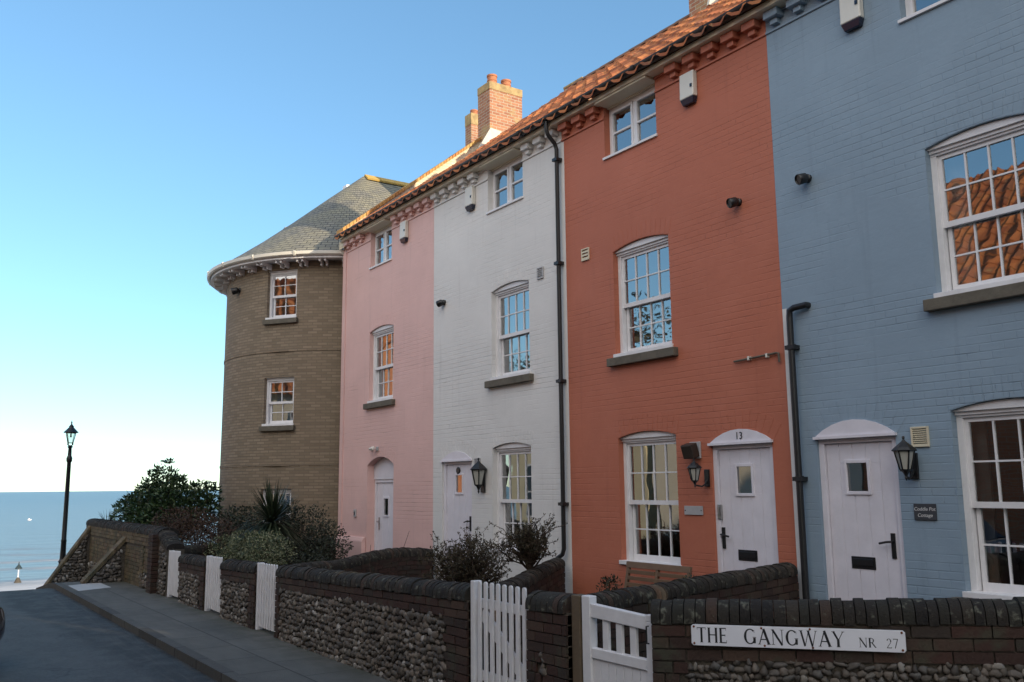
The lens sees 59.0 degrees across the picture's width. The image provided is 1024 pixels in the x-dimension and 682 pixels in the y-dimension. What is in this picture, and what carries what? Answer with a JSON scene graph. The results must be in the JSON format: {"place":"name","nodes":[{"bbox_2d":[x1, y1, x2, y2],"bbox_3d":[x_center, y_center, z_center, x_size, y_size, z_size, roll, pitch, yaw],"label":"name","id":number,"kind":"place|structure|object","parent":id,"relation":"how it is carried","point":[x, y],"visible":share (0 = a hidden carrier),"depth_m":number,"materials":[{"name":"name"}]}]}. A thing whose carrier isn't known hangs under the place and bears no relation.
{"place":"outdoors","nodes":[
{"label":"outdoors","id":0,"kind":"place"},
{"bbox_2d":[0,588,217,681],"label":"road","id":1,"kind":"structure","parent":0,"point":[52,635],"depth_m":11.31,"materials":[{"name":"grey asphalt"}]},
{"bbox_2d":[0,607,4,639],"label":"parked car","id":2,"kind":"object","parent":1,"relation":"on","point":[2,622],"visible":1,"depth_m":10.15,"materials":[{"name":"blue paint"}]},
{"bbox_2d":[0,490,218,590],"bbox_3d":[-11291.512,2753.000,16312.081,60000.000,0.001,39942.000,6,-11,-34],"label":"sea","id":3,"kind":"structure","parent":0,"point":[33,546],"depth_m":357.50,"materials":[{"name":"liquid"}]},
{"bbox_2d":[14,562,21,582],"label":"sea marker","id":4,"kind":"object","parent":3,"relation":"in","point":[17,579],"visible":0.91,"depth_m":139.41,"materials":[{"name":"white paint"}]},
{"bbox_2d":[62,581,391,681],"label":"pavement","id":5,"kind":"structure","parent":0,"point":[262,655],"depth_m":11.19,"materials":[{"name":"concrete"}]},
{"bbox_2d":[69,583,109,590],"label":"pale paving slab","id":6,"kind":"structure","parent":5,"relation":"on","point":[87,586],"depth_m":17.68,"materials":[{"name":"white concrete"}]},
{"bbox_2d":[167,550,180,596],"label":"picket gate","id":7,"kind":"structure","parent":5,"relation":"on","point":[173,579],"depth_m":15.71,"materials":[{"name":"white paint"}]},
{"bbox_2d":[177,554,206,610],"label":"flint wall","id":8,"kind":"structure","parent":5,"relation":"on","point":[192,579],"depth_m":14.61,"materials":[{"name":"grey stone"}]},
{"bbox_2d":[204,556,222,611],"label":"picket gate","id":9,"kind":"structure","parent":5,"relation":"on","point":[212,588],"depth_m":13.80,"materials":[{"name":"white paint"}]},
{"bbox_2d":[219,559,269,628],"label":"flint wall","id":10,"kind":"structure","parent":5,"relation":"on","point":[238,584],"depth_m":12.68,"materials":[{"name":"grey stone"}]},
{"bbox_2d":[255,562,277,631],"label":"picket gate","id":11,"kind":"structure","parent":5,"relation":"on","point":[266,572],"depth_m":11.90,"materials":[{"name":"white paint"}]},
{"bbox_2d":[274,565,489,681],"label":"flint wall","id":12,"kind":"structure","parent":5,"relation":"on","point":[393,628],"depth_m":9.05,"materials":[{"name":"grey stone"}]},
{"bbox_2d":[471,580,527,681],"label":"picket gate","id":13,"kind":"structure","parent":5,"relation":"on","point":[505,647],"depth_m":7.42,"materials":[{"name":"white paint"}]},
{"bbox_2d":[525,590,573,681],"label":"brick pier","id":14,"kind":"structure","parent":5,"relation":"on","point":[549,641],"depth_m":6.79,"materials":[{"name":"brown brick"}]},
{"bbox_2d":[0,0,688,491],"label":"sky","id":15,"kind":"structure","parent":0,"point":[147,146],"materials":[{"name":"blue"}]},
{"bbox_2d":[334,74,591,557],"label":"terraced house","id":16,"kind":"structure","parent":0,"point":[386,395],"depth_m":18.17,"materials":[{"name":"pink brick"}]},
{"bbox_2d":[369,446,378,450],"bbox_3d":[-2.788,2.147,18.022,0.140,0.084,0.330,6,-11,-34],"label":"flood light","id":17,"kind":"object","parent":16,"relation":"attached to","point":[373,448],"visible":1,"depth_m":17.92,"materials":[{"name":"white plastic"}]},
{"bbox_2d":[364,219,391,269],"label":"window","id":18,"kind":"structure","parent":16,"relation":"in","point":[383,227],"depth_m":18.70,"materials":[{"name":"white paint"}]},
{"bbox_2d":[363,314,394,409],"bbox_3d":[-2.536,0.408,18.237,0.398,1.870,1.280,6,-11,-34],"label":"window","id":19,"kind":"structure","parent":16,"relation":"in","point":[383,332],"depth_m":18.44,"materials":[{"name":"white paint"}]},
{"bbox_2d":[365,446,396,549],"bbox_3d":[-2.492,3.281,17.761,0.242,2.435,1.407,6,-11,-34],"label":"door","id":20,"kind":"structure","parent":16,"relation":"in","point":[385,490],"depth_m":17.90,"materials":[{"name":"white paint"}]},
{"bbox_2d":[399,220,407,243],"bbox_3d":[-2.119,-2.134,17.700,0.088,0.420,0.240,6,-11,-34],"label":"alarm box","id":21,"kind":"object","parent":16,"relation":"attached to","point":[403,237],"visible":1,"depth_m":17.63,"materials":[{"name":"white plastic"}]},
{"bbox_2d":[495,639,528,679],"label":"garden ground","id":22,"kind":"structure","parent":0,"point":[508,663],"depth_m":8.71,"materials":[{"name":"soil"}]},
{"bbox_2d":[107,458,223,540],"bbox_3d":[-7.910,3.722,20.628,1.954,2.140,3.782,6,-11,-34],"label":"evergreen bush","id":23,"kind":"object","parent":22,"relation":"on","point":[140,507],"visible":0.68,"depth_m":20.11,"materials":[{"name":"green plant"}]},
{"bbox_2d":[151,503,237,556],"bbox_3d":[-6.277,3.887,17.680,0.997,1.401,3.480,7,-12,-41],"label":"russet shrub","id":24,"kind":"object","parent":22,"relation":"on","point":[190,530],"visible":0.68,"depth_m":17.36,"materials":[{"name":"brown plant"}]},
{"bbox_2d":[204,528,296,565],"bbox_3d":[-4.789,3.791,16.006,0.986,1.025,3.805,6,-11,-34],"label":"variegated hedge","id":25,"kind":"object","parent":22,"relation":"on","point":[266,551],"visible":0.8,"depth_m":15.28,"materials":[{"name":"green plant"}]},
{"bbox_2d":[184,539,335,565],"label":"garden wall","id":26,"kind":"structure","parent":22,"relation":"on","point":[196,549],"depth_m":16.54,"materials":[{"name":"red brick"}]},
{"bbox_2d":[214,498,310,549],"bbox_3d":[-5.106,3.978,18.314,1.111,1.617,3.497,8,-12,-42],"label":"dark shrub","id":27,"kind":"object","parent":22,"relation":"on","point":[248,517],"visible":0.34,"depth_m":18.45,"materials":[{"name":"green plant"}]},
{"bbox_2d":[227,476,318,562],"bbox_3d":[-4.363,3.436,16.314,1.859,1.993,1.859,6,-11,-34],"label":"cordyline","id":28,"kind":"object","parent":22,"relation":"on","point":[272,510],"visible":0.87,"depth_m":16.19,"materials":[{"name":"green plant"}]},
{"bbox_2d":[261,502,353,565],"bbox_3d":[-3.790,3.723,16.556,1.709,1.542,3.527,0,-9,-3],"label":"dark hedge","id":29,"kind":"object","parent":22,"relation":"on","point":[314,555],"visible":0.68,"depth_m":16.72,"materials":[{"name":"green plant"}]},
{"bbox_2d":[268,547,433,628],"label":"garden wall","id":30,"kind":"structure","parent":22,"relation":"on","point":[409,564],"depth_m":14.53,"materials":[{"name":"red brick"}]},
{"bbox_2d":[369,533,408,574],"bbox_3d":[-1.530,2.902,11.130,0.072,1.146,1.054,6,-11,-34],"label":"bare twig","id":31,"kind":"object","parent":22,"relation":"on","point":[392,558],"visible":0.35,"depth_m":11.01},
{"bbox_2d":[419,520,513,587],"bbox_3d":[-0.586,2.935,11.676,1.450,1.242,1.393,-1,-9,0],"label":"bare shrub","id":32,"kind":"object","parent":22,"relation":"on","point":[477,565],"visible":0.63,"depth_m":11.59,"materials":[{"name":"brown plant"}]},
{"bbox_2d":[482,513,567,569],"bbox_3d":[0.203,2.782,11.112,0.941,1.346,0.956,6,-11,-34],"label":"bare shrub","id":33,"kind":"object","parent":22,"relation":"on","point":[529,546],"visible":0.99,"depth_m":11.05,"materials":[{"name":"brown plant"}]},
{"bbox_2d":[488,558,565,665],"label":"garden wall","id":34,"kind":"structure","parent":22,"relation":"on","point":[548,575],"depth_m":10.76,"materials":[{"name":"red brick"}]},
{"bbox_2d":[596,574,622,590],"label":"shrub","id":35,"kind":"object","parent":22,"relation":"on","point":[607,582],"visible":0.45,"depth_m":10.89,"materials":[{"name":"green plant"}]},
{"bbox_2d":[624,561,691,587],"bbox_3d":[1.551,3.090,10.659,0.559,0.875,1.100,6,-11,-34],"label":"wooden bench","id":36,"kind":"object","parent":22,"relation":"on","point":[658,568],"visible":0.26,"depth_m":10.88,"materials":[{"name":"brown wood"}]},
{"bbox_2d":[587,562,799,657],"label":"garden wall","id":37,"kind":"structure","parent":22,"relation":"on","point":[776,581],"depth_m":8.22,"materials":[{"name":"red brick"}]},
{"bbox_2d":[651,597,1023,681],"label":"flint wall","id":38,"kind":"structure","parent":22,"relation":"on","point":[964,640],"depth_m":5.58,"materials":[{"name":"red brick"}]},
{"bbox_2d":[571,594,652,681],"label":"timber gate","id":39,"kind":"structure","parent":38,"relation":"attached to","point":[592,662],"depth_m":6.34,"materials":[{"name":"white paint"}]},
{"bbox_2d":[691,624,905,652],"bbox_3d":[1.770,1.853,5.653,1.277,0.130,0.045,-3,-9,15],"label":"street sign","id":40,"kind":"object","parent":38,"relation":"attached to","point":[870,640],"visible":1,"depth_m":5.63,"materials":[{"name":"white metal"}]},
{"bbox_2d":[419,14,694,592],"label":"terraced house","id":41,"kind":"structure","parent":0,"point":[499,398],"depth_m":14.84,"materials":[{"name":"white brick"}]},
{"bbox_2d":[436,300,445,306],"bbox_3d":[-1.266,-0.675,16.204,0.129,0.137,0.179,21,-24,-67],"label":"security light","id":42,"kind":"object","parent":41,"relation":"attached to","point":[439,303],"visible":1,"depth_m":16.17,"materials":[{"name":"black paint"}]},
{"bbox_2d":[438,439,475,567],"bbox_3d":[-0.903,2.879,15.330,0.116,2.425,1.246,6,-11,-34],"label":"door","id":43,"kind":"structure","parent":41,"relation":"in","point":[458,503],"depth_m":15.39,"materials":[{"name":"white paint"}]},
{"bbox_2d":[465,185,474,211],"bbox_3d":[-0.732,-2.470,15.697,0.088,0.420,0.240,6,-11,-34],"label":"alarm box","id":44,"kind":"object","parent":41,"relation":"attached to","point":[469,198],"visible":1,"depth_m":15.63,"materials":[{"name":"white plastic"}]},
{"bbox_2d":[470,458,486,493],"bbox_3d":[-0.541,2.180,14.642,0.312,0.573,0.270,6,-11,-34],"label":"wall lantern","id":45,"kind":"object","parent":41,"relation":"attached to","point":[478,469],"depth_m":14.58,"materials":[{"name":"black paint"}]},
{"bbox_2d":[479,147,523,214],"bbox_3d":[-0.107,-2.603,14.905,0.370,0.818,1.070,6,-11,-34],"label":"window","id":46,"kind":"structure","parent":41,"relation":"in","point":[508,160],"depth_m":14.97,"materials":[{"name":"white paint"}]},
{"bbox_2d":[484,266,533,388],"bbox_3d":[0.010,-0.226,14.452,0.275,1.870,1.270,6,-11,-34],"label":"window","id":47,"kind":"structure","parent":41,"relation":"in","point":[502,378],"depth_m":14.57,"materials":[{"name":"white paint"}]},
{"bbox_2d":[490,428,532,553],"bbox_3d":[0.058,2.320,14.057,0.220,1.905,1.209,6,-11,-34],"label":"window","id":48,"kind":"structure","parent":41,"relation":"in","point":[509,449],"depth_m":14.27,"materials":[{"name":"white paint"}]},
{"bbox_2d":[537,266,543,279],"bbox_3d":[0.432,-1.040,13.831,0.021,0.180,0.160,6,-11,-34],"label":"wall vent","id":49,"kind":"object","parent":41,"relation":"attached to","point":[542,274],"depth_m":13.81,"materials":[{"name":"white plastic"}]},
{"bbox_2d":[544,0,798,597],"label":"terraced house","id":50,"kind":"structure","parent":0,"point":[674,336],"depth_m":11.45,"materials":[{"name":"brick"}]},
{"bbox_2d":[581,247,589,261],"bbox_3d":[1.049,-1.239,12.947,0.021,0.180,0.170,6,-11,-34],"label":"wall vent","id":51,"kind":"object","parent":50,"relation":"attached to","point":[585,258],"depth_m":12.94,"materials":[{"name":"beige plastic"}]},
{"bbox_2d":[594,75,657,160],"bbox_3d":[1.618,-3.021,12.412,0.370,0.818,1.090,6,-11,-34],"label":"window","id":52,"kind":"structure","parent":50,"relation":"in","point":[630,96],"depth_m":12.46,"materials":[{"name":"white paint"}]},
{"bbox_2d":[606,217,677,366],"bbox_3d":[1.743,-0.647,11.947,0.275,1.870,1.280,6,-11,-34],"label":"window","id":53,"kind":"structure","parent":50,"relation":"in","point":[628,355],"depth_m":12.04,"materials":[{"name":"white paint"}]},
{"bbox_2d":[614,414,680,565],"bbox_3d":[1.791,1.895,11.554,0.220,1.915,1.218,6,-11,-34],"label":"window","id":54,"kind":"structure","parent":50,"relation":"in","point":[649,422],"depth_m":11.71,"materials":[{"name":"white paint"}]},
{"bbox_2d":[679,70,696,106],"bbox_3d":[2.222,-3.187,11.428,0.088,0.420,0.240,6,-11,-34],"label":"alarm box","id":55,"kind":"object","parent":50,"relation":"attached to","point":[688,87],"visible":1,"depth_m":11.38,"materials":[{"name":"white plastic"}]},
{"bbox_2d":[680,441,701,458],"bbox_3d":[2.138,1.308,10.821,0.178,0.206,0.175,6,-11,-34],"label":"flood light","id":56,"kind":"object","parent":50,"relation":"attached to","point":[690,450],"visible":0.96,"depth_m":10.77,"materials":[{"name":"brown metal"}]},
{"bbox_2d":[684,506,702,514],"bbox_3d":[2.169,2.025,10.811,0.019,0.105,0.300,6,-11,-34],"label":"name plaque","id":57,"kind":"object","parent":50,"relation":"attached to","point":[693,510],"visible":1,"depth_m":10.80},
{"bbox_2d":[687,458,709,486],"bbox_3d":[2.183,1.547,10.600,0.310,0.338,0.160,6,-11,-34],"label":"wall lantern","id":58,"kind":"object","parent":50,"relation":"attached to","point":[694,468],"depth_m":10.54,"materials":[{"name":"black paint"}]},
{"bbox_2d":[726,197,741,207],"bbox_3d":[2.590,-1.617,10.592,0.166,0.137,0.137,6,-11,-34],"label":"security light","id":59,"kind":"object","parent":50,"relation":"attached to","point":[732,202],"visible":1,"depth_m":10.56,"materials":[{"name":"black paint"}]},
{"bbox_2d":[701,410,780,571],"bbox_3d":[2.646,2.009,10.204,0.116,2.444,1.190,6,-11,-34],"label":"door","id":60,"kind":"structure","parent":50,"relation":"in","point":[748,538],"depth_m":10.24,"materials":[{"name":"white paint"}]},
{"bbox_2d":[746,0,1023,600],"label":"terraced house","id":61,"kind":"structure","parent":0,"point":[898,131],"depth_m":8.95,"materials":[{"name":"blue brick"}]},
{"bbox_2d":[795,173,811,184],"bbox_3d":[3.142,-1.751,9.794,0.166,0.137,0.137,6,-11,-34],"label":"security light","id":62,"kind":"object","parent":61,"relation":"attached to","point":[801,178],"visible":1,"depth_m":9.76,"materials":[{"name":"black paint"}]},
{"bbox_2d":[839,0,863,32],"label":"alarm box","id":63,"kind":"object","parent":61,"relation":"attached to","point":[851,15],"visible":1,"depth_m":9.45,"materials":[{"name":"white plastic"}]},
{"bbox_2d":[804,398,907,599],"bbox_3d":[3.486,1.800,8.992,0.116,2.454,1.203,6,-11,-34],"label":"door","id":64,"kind":"structure","parent":61,"relation":"in","point":[864,524],"depth_m":8.99,"materials":[{"name":"white paint"}]},
{"bbox_2d":[891,436,919,480],"bbox_3d":[3.691,1.099,8.478,0.261,0.414,0.195,6,-11,-34],"label":"wall lantern","id":65,"kind":"object","parent":61,"relation":"attached to","point":[905,454],"depth_m":8.43,"materials":[{"name":"black paint"}]},
{"bbox_2d":[910,426,929,446],"bbox_3d":[3.837,0.900,8.508,0.021,0.190,0.180,6,-11,-34],"label":"wall vent","id":66,"kind":"object","parent":61,"relation":"attached to","point":[919,437],"depth_m":8.50,"materials":[{"name":"beige plastic"}]},
{"bbox_2d":[898,0,950,23],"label":"window","id":67,"kind":"structure","parent":61,"relation":"in","point":[910,5],"depth_m":8.96,"materials":[{"name":"white paint"}]},
{"bbox_2d":[913,504,936,519],"bbox_3d":[3.839,1.588,8.406,0.016,0.150,0.220,6,-11,-34],"label":"name plaque","id":68,"kind":"object","parent":61,"relation":"attached to","point":[925,511],"visible":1,"depth_m":8.40,"materials":[{"name":"grey stone"}]},
{"bbox_2d":[916,89,1023,311],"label":"window","id":69,"kind":"structure","parent":61,"relation":"in","point":[961,284],"depth_m":8.45,"materials":[{"name":"white paint"}]},
{"bbox_2d":[941,372,1023,599],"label":"window","id":70,"kind":"structure","parent":61,"relation":"in","point":[980,519],"depth_m":8.13,"materials":[{"name":"white paint"}]},
{"bbox_3d":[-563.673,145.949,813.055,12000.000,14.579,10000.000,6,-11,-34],"label":"ground","id":71,"kind":"structure","parent":0,"visible":0},
{"bbox_2d":[58,421,78,564],"bbox_3d":[-11.798,4.396,23.937,0.370,4.599,0.370,6,-11,-34],"label":"street lamp","id":72,"kind":"object","parent":71,"relation":"on","point":[71,429],"visible":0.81,"depth_m":23.96,"materials":[{"name":"black metal"}]},
{"bbox_2d":[44,518,184,596],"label":"retaining wall","id":73,"kind":"structure","parent":71,"relation":"on","point":[106,550],"depth_m":18.54,"materials":[{"name":"brown brick"}]},
{"bbox_2d":[36,583,253,681],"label":"kerb","id":74,"kind":"structure","parent":71,"relation":"on","point":[216,671],"depth_m":11.44,"materials":[{"name":"concrete"}]},
{"bbox_2d":[207,109,477,542],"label":"round house","id":75,"kind":"structure","parent":71,"relation":"on","point":[281,386],"depth_m":20.48,"materials":[{"name":"brick"}]},
{"bbox_2d":[231,287,240,294],"bbox_3d":[-6.517,-1.180,21.390,0.248,0.187,0.172,1,-9,-12],"label":"security light","id":76,"kind":"object","parent":75,"relation":"attached to","point":[235,290],"visible":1,"depth_m":21.33,"materials":[{"name":"black paint"}]},
{"bbox_2d":[262,489,290,539],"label":"window","id":77,"kind":"structure","parent":75,"relation":"in","point":[287,491],"depth_m":19.99,"materials":[{"name":"white paint"}]},
{"bbox_2d":[259,377,294,431],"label":"window","id":78,"kind":"structure","parent":75,"relation":"in","point":[272,424],"depth_m":20.39,"materials":[{"name":"white paint"}]},
{"bbox_2d":[262,269,297,324],"bbox_3d":[-5.229,-1.002,20.679,0.896,1.263,0.275,-4,-10,19],"label":"window","id":79,"kind":"structure","parent":75,"relation":"in","point":[273,319],"depth_m":20.76,"materials":[{"name":"white paint"}]}
]}

